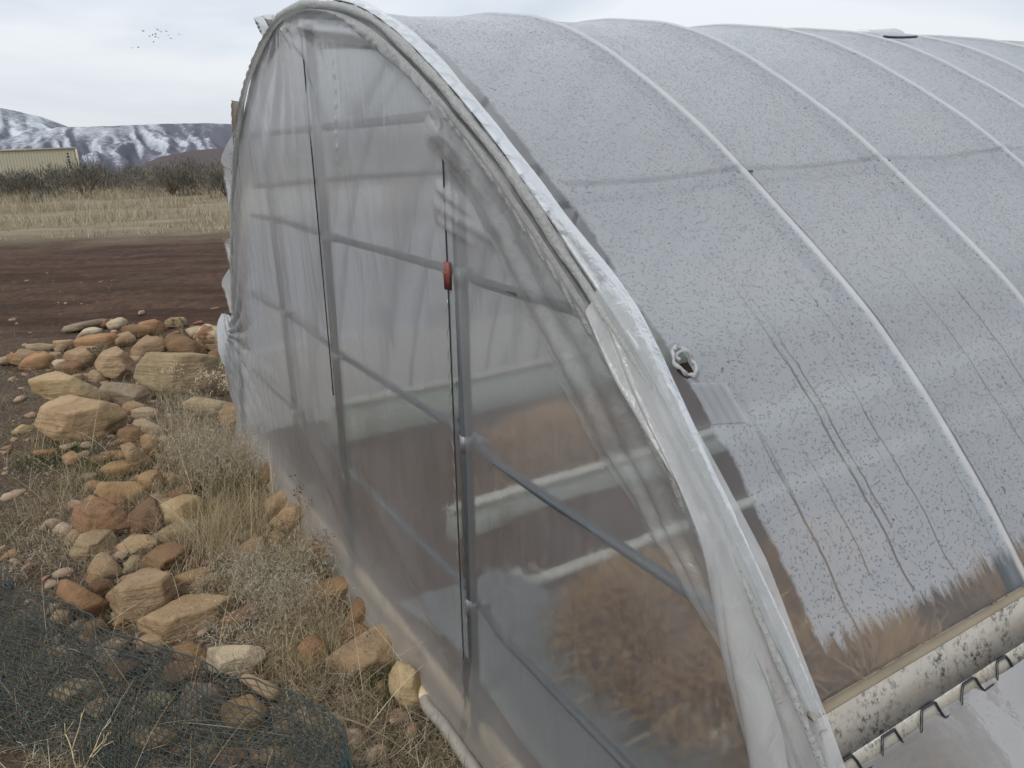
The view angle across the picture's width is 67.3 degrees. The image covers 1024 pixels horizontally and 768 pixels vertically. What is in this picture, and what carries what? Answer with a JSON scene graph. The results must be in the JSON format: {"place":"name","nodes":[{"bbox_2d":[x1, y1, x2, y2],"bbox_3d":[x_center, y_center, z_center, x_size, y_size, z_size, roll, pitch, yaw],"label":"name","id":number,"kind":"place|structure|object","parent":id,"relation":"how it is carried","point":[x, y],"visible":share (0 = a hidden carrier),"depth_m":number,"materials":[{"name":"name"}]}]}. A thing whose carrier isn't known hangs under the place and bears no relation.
{"place":"outdoors","nodes":[
{"label":"outdoors","id":0,"kind":"place"},
{"bbox_2d":[0,108,66,138],"bbox_3d":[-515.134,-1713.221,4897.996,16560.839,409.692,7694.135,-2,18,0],"label":"snow mountain","id":1,"kind":"structure","parent":0,"point":[13,123],"depth_m":5785.01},
{"bbox_2d":[0,179,229,240],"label":"field grass","id":2,"kind":"structure","parent":0,"point":[69,196],"depth_m":22.19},
{"bbox_2d":[0,123,238,175],"bbox_3d":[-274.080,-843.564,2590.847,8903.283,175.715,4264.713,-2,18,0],"label":"snowy ridge","id":3,"kind":"structure","parent":0,"point":[138,145],"depth_m":2952.31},
{"bbox_2d":[86,148,237,178],"bbox_3d":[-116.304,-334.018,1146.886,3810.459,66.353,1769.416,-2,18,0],"label":"brown foothill","id":4,"kind":"structure","parent":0,"point":[204,155],"depth_m":1490.30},
{"bbox_2d":[0,174,468,767],"bbox_3d":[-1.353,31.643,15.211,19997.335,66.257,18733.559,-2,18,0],"label":"ground","id":5,"kind":"structure","parent":0,"point":[164,274],"depth_m":8.00,"materials":[{"name":"soil"}]},
{"bbox_2d":[10,349,33,365],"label":"rock","id":6,"kind":"object","parent":5,"relation":"on","point":[18,357],"visible":0.55,"depth_m":6.24,"materials":[{"name":"brown stone"}]},
{"bbox_2d":[0,167,62,197],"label":"sagebrush","id":7,"kind":"object","parent":5,"relation":"on","point":[13,182],"visible":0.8,"depth_m":29.75,"materials":[{"name":"grey plant"}]},
{"bbox_2d":[17,351,53,370],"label":"rock","id":8,"kind":"object","parent":5,"relation":"on","point":[34,361],"visible":0.82,"depth_m":6.16,"materials":[{"name":"orange stone"}]},
{"bbox_2d":[25,343,53,350],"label":"stone","id":9,"kind":"object","parent":5,"relation":"on","point":[39,346],"visible":0.73,"depth_m":6.70,"materials":[{"name":"stone"}]},
{"bbox_2d":[0,147,82,187],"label":"storage container","id":10,"kind":"object","parent":5,"relation":"on","point":[10,159],"visible":0.56,"depth_m":51.84,"materials":[{"name":"metal"}]},
{"bbox_2d":[50,609,74,625],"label":"rock","id":11,"kind":"object","parent":5,"relation":"on","point":[59,612],"visible":0.64,"depth_m":2.81,"materials":[{"name":"stone"}]},
{"bbox_2d":[5,154,129,203],"bbox_3d":[-16.134,-7.604,28.151,3.488,1.744,4.778,-2,18,0],"label":"sagebrush","id":12,"kind":"object","parent":5,"relation":"on","point":[74,183],"visible":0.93,"depth_m":28.29,"materials":[{"name":"brown plant"}]},
{"bbox_2d":[28,371,111,402],"bbox_3d":[-2.864,0.093,5.013,0.440,0.367,0.358,-2,18,0],"label":"boulder","id":13,"kind":"object","parent":5,"relation":"on","point":[50,386],"visible":0.65,"depth_m":4.82,"materials":[{"name":"yellow stone"}]},
{"bbox_2d":[55,360,84,374],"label":"stone","id":14,"kind":"object","parent":5,"relation":"on","point":[71,365],"visible":0.67,"depth_m":5.94,"materials":[{"name":"brown stone"}]},
{"bbox_2d":[61,451,83,465],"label":"stone","id":15,"kind":"object","parent":5,"relation":"on","point":[69,458],"visible":0.52,"depth_m":4.18,"materials":[{"name":"beige stone"}]},
{"bbox_2d":[48,678,109,708],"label":"rock","id":16,"kind":"object","parent":5,"relation":"on","point":[73,692],"visible":0.5,"depth_m":2.40,"materials":[{"name":"brown stone"}]},
{"bbox_2d":[34,395,127,443],"bbox_3d":[-2.579,0.261,4.625,0.480,0.337,0.382,-2,18,0],"label":"boulder","id":17,"kind":"object","parent":5,"relation":"on","point":[68,414],"visible":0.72,"depth_m":4.50,"materials":[{"name":"stone"}]},
{"bbox_2d":[62,346,99,368],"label":"rock","id":18,"kind":"object","parent":5,"relation":"on","point":[81,354],"visible":0.59,"depth_m":6.06,"materials":[{"name":"beige stone"}]},
{"bbox_2d":[60,318,103,332],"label":"rock","id":19,"kind":"object","parent":5,"relation":"on","point":[79,326],"visible":0.74,"depth_m":7.42,"materials":[{"name":"grey stone"}]},
{"bbox_2d":[56,579,111,617],"bbox_3d":[-1.591,0.830,2.863,0.210,0.202,0.190,-2,18,0],"label":"rock","id":20,"kind":"object","parent":5,"relation":"on","point":[80,597],"visible":0.67,"depth_m":2.81,"materials":[{"name":"orange stone"}]},
{"bbox_2d":[76,327,101,337],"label":"stone","id":21,"kind":"object","parent":5,"relation":"on","point":[88,331],"visible":0.71,"depth_m":7.07,"materials":[{"name":"white stone"}]},
{"bbox_2d":[64,703,115,767],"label":"dried weed","id":22,"kind":"object","parent":5,"relation":"on","point":[102,743],"visible":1,"depth_m":2.15,"materials":[{"name":"plant"}]},
{"bbox_2d":[69,529,117,561],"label":"boulder","id":23,"kind":"object","parent":5,"relation":"on","point":[97,538],"visible":0.71,"depth_m":3.23,"materials":[{"name":"stone"}]},
{"bbox_2d":[73,333,117,350],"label":"rock","id":24,"kind":"object","parent":5,"relation":"on","point":[95,339],"visible":0.69,"depth_m":6.63,"materials":[{"name":"orange stone"}]},
{"bbox_2d":[83,619,110,639],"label":"stone","id":25,"kind":"object","parent":5,"relation":"on","point":[100,623],"visible":0.62,"depth_m":2.73,"materials":[{"name":"stone"}]},
{"bbox_2d":[88,369,107,381],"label":"rock","id":26,"kind":"object","parent":5,"relation":"on","point":[96,374],"visible":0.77,"depth_m":5.67,"materials":[{"name":"stone"}]},
{"bbox_2d":[70,498,130,535],"bbox_3d":[-1.828,0.635,3.461,0.286,0.210,0.222,-2,18,0],"label":"boulder","id":27,"kind":"object","parent":5,"relation":"on","point":[100,511],"visible":0.68,"depth_m":3.39,"materials":[{"name":"red stone"}]},
{"bbox_2d":[87,700,113,722],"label":"rock","id":28,"kind":"object","parent":5,"relation":"on","point":[96,709],"visible":0.44,"depth_m":2.33,"materials":[{"name":"stone"}]},
{"bbox_2d":[87,578,114,596],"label":"rock","id":29,"kind":"object","parent":5,"relation":"on","point":[94,585],"visible":0.56,"depth_m":2.97,"materials":[{"name":"stone"}]},
{"bbox_2d":[87,552,122,579],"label":"rock","id":30,"kind":"object","parent":5,"relation":"on","point":[100,559],"visible":0.71,"depth_m":3.07,"materials":[{"name":"stone"}]},
{"bbox_2d":[0,151,222,195],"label":"sagebrush belt","id":31,"kind":"object","parent":5,"relation":"on","point":[130,171],"visible":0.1,"depth_m":33.62,"materials":[{"name":"brown plant"}]},
{"bbox_2d":[94,346,136,379],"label":"boulder","id":32,"kind":"object","parent":5,"relation":"on","point":[116,362],"visible":0.83,"depth_m":5.68,"materials":[{"name":"stone"}]},
{"bbox_2d":[106,317,127,329],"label":"stone","id":33,"kind":"object","parent":5,"relation":"on","point":[117,323],"visible":0.91,"depth_m":7.44,"materials":[{"name":"white stone"}]},
{"bbox_2d":[107,496,131,508],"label":"stone","id":34,"kind":"object","parent":5,"relation":"on","point":[113,500],"visible":0.52,"depth_m":3.65,"materials":[{"name":"brown stone"}]},
{"bbox_2d":[99,460,141,476],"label":"rock","id":35,"kind":"object","parent":5,"relation":"on","point":[119,466],"visible":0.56,"depth_m":4.01,"materials":[{"name":"stone"}]},
{"bbox_2d":[95,481,150,502],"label":"rock","id":36,"kind":"object","parent":5,"relation":"on","point":[106,489],"visible":0.59,"depth_m":3.70,"materials":[{"name":"stone"}]},
{"bbox_2d":[105,658,145,683],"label":"rock","id":37,"kind":"object","parent":5,"relation":"on","point":[120,671],"visible":0.48,"depth_m":2.50,"materials":[{"name":"stone"}]},
{"bbox_2d":[114,331,136,346],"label":"stone","id":38,"kind":"object","parent":5,"relation":"on","point":[124,337],"visible":0.77,"depth_m":6.77,"materials":[{"name":"stone"}]},
{"bbox_2d":[99,382,155,405],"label":"boulder","id":39,"kind":"object","parent":5,"relation":"on","point":[118,393],"visible":0.62,"depth_m":5.11,"materials":[{"name":"grey stone"}]},
{"bbox_2d":[116,680,143,698],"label":"rock","id":40,"kind":"object","parent":5,"relation":"on","point":[127,686],"visible":0.48,"depth_m":2.44,"materials":[{"name":"stone"}]},
{"bbox_2d":[117,426,143,447],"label":"rock","id":41,"kind":"object","parent":5,"relation":"on","point":[129,431],"visible":0.57,"depth_m":4.33,"materials":[{"name":"stone"}]},
{"bbox_2d":[122,555,141,574],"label":"stone","id":42,"kind":"object","parent":5,"relation":"on","point":[131,560],"visible":0.64,"depth_m":3.11,"materials":[{"name":"beige stone"}]},
{"bbox_2d":[121,400,147,410],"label":"stone","id":43,"kind":"object","parent":5,"relation":"on","point":[131,405],"visible":0.56,"depth_m":4.95,"materials":[{"name":"brown stone"}]},
{"bbox_2d":[116,534,158,557],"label":"rock","id":44,"kind":"object","parent":5,"relation":"on","point":[138,541],"visible":0.64,"depth_m":3.26,"materials":[{"name":"stone"}]},
{"bbox_2d":[120,442,156,468],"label":"rock","id":45,"kind":"object","parent":5,"relation":"on","point":[130,457],"visible":0.74,"depth_m":4.07,"materials":[{"name":"beige stone"}]},
{"bbox_2d":[120,324,158,338],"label":"rock","id":46,"kind":"object","parent":5,"relation":"on","point":[140,330],"visible":0.69,"depth_m":7.02,"materials":[{"name":"stone"}]},
{"bbox_2d":[131,407,159,419],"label":"rock","id":47,"kind":"object","parent":5,"relation":"on","point":[140,414],"visible":0.76,"depth_m":4.87,"materials":[{"name":"stone"}]},
{"bbox_2d":[127,497,164,534],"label":"rock","id":48,"kind":"object","parent":5,"relation":"on","point":[135,516],"visible":0.7,"depth_m":3.42,"materials":[{"name":"stone"}]},
{"bbox_2d":[105,567,188,622],"bbox_3d":[-1.385,0.811,2.912,0.250,0.221,0.244,2,18,11],"label":"boulder","id":49,"kind":"object","parent":5,"relation":"on","point":[155,585],"visible":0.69,"depth_m":2.83,"materials":[{"name":"stone"}]},
{"bbox_2d":[130,335,166,356],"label":"rock","id":50,"kind":"object","parent":5,"relation":"on","point":[144,345],"visible":0.65,"depth_m":6.17,"materials":[{"name":"brown stone"}]},
{"bbox_2d":[132,418,166,433],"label":"rock","id":51,"kind":"object","parent":5,"relation":"on","point":[147,422],"visible":0.56,"depth_m":4.62,"materials":[{"name":"stone"}]},
{"bbox_2d":[137,469,163,491],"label":"rock","id":52,"kind":"object","parent":5,"relation":"on","point":[144,476],"visible":0.52,"depth_m":3.82,"materials":[{"name":"stone"}]},
{"bbox_2d":[140,434,160,457],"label":"rock","id":53,"kind":"object","parent":5,"relation":"on","point":[144,437],"visible":0.64,"depth_m":4.23,"materials":[{"name":"stone"}]},
{"bbox_2d":[138,319,164,332],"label":"stone","id":54,"kind":"object","parent":5,"relation":"on","point":[159,326],"visible":0.52,"depth_m":7.20,"materials":[{"name":"orange stone"}]},
{"bbox_2d":[136,633,168,652],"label":"stone","id":55,"kind":"object","parent":5,"relation":"on","point":[149,638],"visible":0.59,"depth_m":2.65,"materials":[{"name":"stone"}]},
{"bbox_2d":[130,724,188,753],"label":"rock","id":56,"kind":"object","parent":5,"relation":"on","point":[175,741],"visible":0.41,"depth_m":2.21,"materials":[{"name":"brown stone"}]},
{"bbox_2d":[143,689,177,710],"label":"rock","id":57,"kind":"object","parent":5,"relation":"on","point":[158,697],"visible":0.4,"depth_m":2.39,"materials":[{"name":"brown stone"}]},
{"bbox_2d":[139,541,191,572],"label":"boulder","id":58,"kind":"object","parent":5,"relation":"on","point":[154,559],"visible":0.62,"depth_m":3.10,"materials":[{"name":"stone"}]},
{"bbox_2d":[137,159,206,197],"bbox_3d":[-12.319,-7.506,28.003,2.926,1.375,2.690,-2,18,0],"label":"sagebrush","id":59,"kind":"object","parent":5,"relation":"on","point":[172,185],"visible":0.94,"depth_m":27.96,"materials":[{"name":"grey plant"}]},
{"bbox_2d":[152,519,199,544],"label":"rock","id":60,"kind":"object","parent":5,"relation":"on","point":[164,533],"visible":0.38,"depth_m":3.35,"materials":[{"name":"brown stone"}]},
{"bbox_2d":[0,339,355,767],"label":"cheatgrass seed heads","id":61,"kind":"object","parent":5,"relation":"on","point":[260,563],"visible":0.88,"depth_m":2.97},
{"bbox_2d":[159,494,201,525],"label":"rock","id":62,"kind":"object","parent":5,"relation":"on","point":[174,502],"visible":0.55,"depth_m":3.49,"materials":[{"name":"yellow stone"}]},
{"bbox_2d":[133,352,228,398],"bbox_3d":[-2.298,-0.045,5.418,0.627,0.454,0.482,-2,18,0],"label":"boulder","id":63,"kind":"object","parent":5,"relation":"on","point":[148,374],"visible":0.65,"depth_m":5.22,"materials":[{"name":"beige stone"}]},
{"bbox_2d":[163,481,198,497],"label":"rock","id":64,"kind":"object","parent":5,"relation":"on","point":[167,495],"visible":0.42,"depth_m":3.75,"materials":[{"name":"brown stone"}]},
{"bbox_2d":[164,333,207,353],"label":"rock","id":65,"kind":"object","parent":5,"relation":"on","point":[176,343],"visible":0.65,"depth_m":6.21,"materials":[{"name":"stone"}]},
{"bbox_2d":[161,660,211,690],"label":"rock","id":66,"kind":"object","parent":5,"relation":"on","point":[181,663],"visible":0.56,"depth_m":2.47,"materials":[{"name":"brown stone"}]},
{"bbox_2d":[136,593,238,642],"bbox_3d":[-1.168,0.866,2.805,0.234,0.187,0.286,9,21,30],"label":"boulder","id":67,"kind":"object","parent":5,"relation":"on","point":[163,622],"visible":0.77,"depth_m":2.72,"materials":[{"name":"stone"}]},
{"bbox_2d":[173,641,206,661],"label":"rock","id":68,"kind":"object","parent":5,"relation":"on","point":[191,647],"visible":0.54,"depth_m":2.54,"materials":[{"name":"stone"}]},
{"bbox_2d":[174,566,212,585],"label":"rock","id":69,"kind":"object","parent":5,"relation":"on","point":[184,576],"visible":0.45,"depth_m":3.01,"materials":[{"name":"stone"}]},
{"bbox_2d":[179,682,226,723],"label":"rock","id":70,"kind":"object","parent":5,"relation":"on","point":[215,691],"visible":0.52,"depth_m":2.33,"materials":[{"name":"stone"}]},
{"bbox_2d":[193,324,217,350],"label":"rock","id":71,"kind":"object","parent":5,"relation":"on","point":[205,335],"visible":0.54,"depth_m":6.40,"materials":[{"name":"stone"}]},
{"bbox_2d":[187,159,225,197],"bbox_3d":[-9.616,-7.061,26.192,2.837,1.442,3.198,-7,18,-14],"label":"sagebrush","id":72,"kind":"object","parent":5,"relation":"on","point":[219,176],"visible":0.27,"depth_m":25.87,"materials":[{"name":"grey plant"}]},
{"bbox_2d":[181,396,231,417],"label":"rock","id":73,"kind":"object","parent":5,"relation":"on","point":[202,399],"visible":0.54,"depth_m":4.88,"materials":[{"name":"stone"}]},
{"bbox_2d":[189,369,227,396],"bbox_3d":[-1.978,0.035,5.108,0.296,0.275,0.220,-2,18,0],"label":"dried weed","id":74,"kind":"object","parent":5,"relation":"on","point":[211,379],"visible":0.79,"depth_m":5.09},
{"bbox_2d":[0,273,442,767],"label":"pebbles","id":75,"kind":"object","parent":5,"relation":"on","point":[13,495],"visible":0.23,"depth_m":2.80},
{"bbox_2d":[218,403,235,429],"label":"rock","id":76,"kind":"object","parent":5,"relation":"on","point":[231,407],"visible":0.24,"depth_m":4.67,"materials":[{"name":"brown stone"}]},
{"bbox_2d":[210,745,249,767],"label":"rock","id":77,"kind":"object","parent":5,"relation":"on","point":[228,750],"visible":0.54,"depth_m":2.15,"materials":[{"name":"stone"}]},
{"bbox_2d":[0,330,464,767],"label":"straw tufts","id":78,"kind":"object","parent":5,"relation":"on","point":[230,522],"visible":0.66,"depth_m":3.23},
{"bbox_2d":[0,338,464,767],"bbox_3d":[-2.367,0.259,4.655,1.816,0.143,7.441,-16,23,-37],"label":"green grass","id":79,"kind":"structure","parent":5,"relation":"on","point":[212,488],"depth_m":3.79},
{"bbox_2d":[206,644,267,676],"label":"boulder","id":80,"kind":"object","parent":5,"relation":"on","point":[227,650],"visible":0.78,"depth_m":2.51,"materials":[{"name":"white stone"}]},
{"bbox_2d":[0,320,476,767],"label":"dry thatch","id":81,"kind":"object","parent":5,"relation":"on","point":[350,747],"visible":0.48,"depth_m":2.40,"materials":[{"name":"plant"}]},
{"bbox_2d":[0,569,353,767],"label":"plastic netting","id":82,"kind":"object","parent":81,"relation":"on","point":[346,760],"visible":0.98,"depth_m":2.26,"materials":[{"name":"black"}]},
{"bbox_2d":[218,596,267,635],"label":"rock","id":83,"kind":"object","parent":5,"relation":"on","point":[236,612],"visible":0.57,"depth_m":2.73,"materials":[{"name":"stone"}]},
{"bbox_2d":[220,694,268,733],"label":"rock","id":84,"kind":"object","parent":5,"relation":"on","point":[244,702],"visible":0.61,"depth_m":2.27,"materials":[{"name":"stone"}]},
{"bbox_2d":[228,534,265,559],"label":"rock","id":85,"kind":"object","parent":5,"relation":"on","point":[250,542],"visible":0.39,"depth_m":3.20,"materials":[{"name":"brown stone"}]},
{"bbox_2d":[0,347,510,767],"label":"long dry stems","id":86,"kind":"object","parent":5,"relation":"on","point":[214,622],"visible":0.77,"depth_m":2.48,"materials":[{"name":"plant"}]},
{"bbox_2d":[239,673,288,703],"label":"rock","id":87,"kind":"object","parent":5,"relation":"on","point":[262,686],"visible":0.67,"depth_m":2.37,"materials":[{"name":"stone"}]},
{"bbox_2d":[250,746,291,764],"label":"rock","id":88,"kind":"object","parent":5,"relation":"on","point":[275,752],"visible":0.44,"depth_m":2.17,"materials":[{"name":"stone"}]},
{"bbox_2d":[262,490,286,516],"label":"rock","id":89,"kind":"object","parent":5,"relation":"on","point":[275,503],"visible":0.42,"depth_m":3.55,"materials":[{"name":"stone"}]},
{"bbox_2d":[270,502,301,532],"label":"rock","id":90,"kind":"object","parent":5,"relation":"on","point":[289,509],"visible":0.46,"depth_m":3.39,"materials":[{"name":"stone"}]},
{"bbox_2d":[296,635,327,664],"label":"rock","id":91,"kind":"object","parent":5,"relation":"on","point":[314,641],"visible":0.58,"depth_m":2.57,"materials":[{"name":"orange stone"}]},
{"bbox_2d":[309,575,348,605],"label":"rock","id":92,"kind":"object","parent":5,"relation":"on","point":[344,586],"visible":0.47,"depth_m":2.89,"materials":[{"name":"stone"}]},
{"bbox_2d":[343,623,368,640],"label":"stone","id":93,"kind":"object","parent":5,"relation":"on","point":[362,629],"visible":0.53,"depth_m":2.67,"materials":[{"name":"brown stone"}]},
{"bbox_2d":[348,597,365,625],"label":"rock","id":94,"kind":"object","parent":5,"relation":"on","point":[358,607],"visible":0.54,"depth_m":2.73,"materials":[{"name":"stone"}]},
{"bbox_2d":[323,623,394,678],"bbox_3d":[-0.494,0.925,2.588,0.285,0.188,0.223,-2,18,0],"label":"boulder","id":95,"kind":"object","parent":5,"relation":"on","point":[377,646],"visible":0.54,"depth_m":2.51,"materials":[{"name":"stone"}]},
{"bbox_2d":[388,660,421,711],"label":"rock","id":96,"kind":"object","parent":5,"relation":"on","point":[404,675],"visible":0.8,"depth_m":2.33,"materials":[{"name":"yellow stone"}]},
{"bbox_2d":[419,685,481,767],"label":"white pipe","id":97,"kind":"object","parent":5,"relation":"on","point":[460,746],"visible":0.62,"depth_m":2.18,"materials":[{"name":"plastic"}]},
{"bbox_2d":[455,335,687,417],"bbox_3d":[2.573,-0.510,6.265,8.100,0.322,0.082,-12,21,-29],"label":"raised bed board","id":98,"kind":"object","parent":5,"relation":"on","point":[660,350],"visible":0.05,"depth_m":5.37,"materials":[{"name":"white wood"}]},
{"bbox_2d":[216,0,1023,767],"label":"greenhouse","id":99,"kind":"object","parent":5,"relation":"on","point":[530,232],"visible":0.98,"depth_m":1.63,"materials":[{"name":"plastic"}]},
{"bbox_2d":[458,362,1021,695],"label":"soil floor","id":100,"kind":"structure","parent":5,"relation":"on","point":[692,405],"depth_m":3.39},
{"bbox_2d":[756,524,833,629],"bbox_3d":[1.055,0.633,2.671,0.586,0.347,0.765,7,20,26],"label":"dead plant heap","id":101,"kind":"object","parent":100,"relation":"on","point":[774,563],"visible":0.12,"depth_m":2.63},
{"bbox_2d":[793,626,849,701],"bbox_3d":[0.611,0.803,2.134,0.728,0.386,0.680,-2,18,0],"label":"dead plant heap","id":102,"kind":"object","parent":100,"relation":"on","point":[812,661],"depth_m":2.11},
{"bbox_2d":[786,603,949,700],"bbox_3d":[1.035,0.803,2.054,1.054,0.417,1.139,-2,18,0],"label":"dead plant heap","id":103,"kind":"object","parent":100,"relation":"on","point":[870,653],"visible":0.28,"depth_m":2.09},
{"bbox_2d":[914,549,1023,634],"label":"dead plant heap","id":104,"kind":"object","parent":100,"relation":"on","point":[984,581],"visible":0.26,"depth_m":2.48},
{"bbox_2d":[736,497,753,510],"bbox_3d":[3.520,0.035,4.794,8.100,0.122,0.066,-12,21,-29],"label":"raised bed board","id":105,"kind":"object","parent":5,"relation":"on","point":[745,503],"depth_m":3.37,"materials":[{"name":"wood"}]},
{"bbox_2d":[698,399,820,455],"bbox_3d":[3.261,-0.145,5.235,8.050,0.212,0.070,-12,21,-29],"label":"raised bed board","id":106,"kind":"object","parent":5,"relation":"on","point":[714,446],"depth_m":3.96,"materials":[{"name":"white wood"}]},
{"bbox_2d":[464,589,468,658],"bbox_3d":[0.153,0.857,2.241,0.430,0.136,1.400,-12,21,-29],"label":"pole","id":107,"kind":"object","parent":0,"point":[466,638],"visible":0.01,"depth_m":2.42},
{"bbox_2d":[0,0,1023,126],"label":"sky","id":108,"kind":"structure","parent":0,"point":[69,63],"materials":[{"name":"grey"}]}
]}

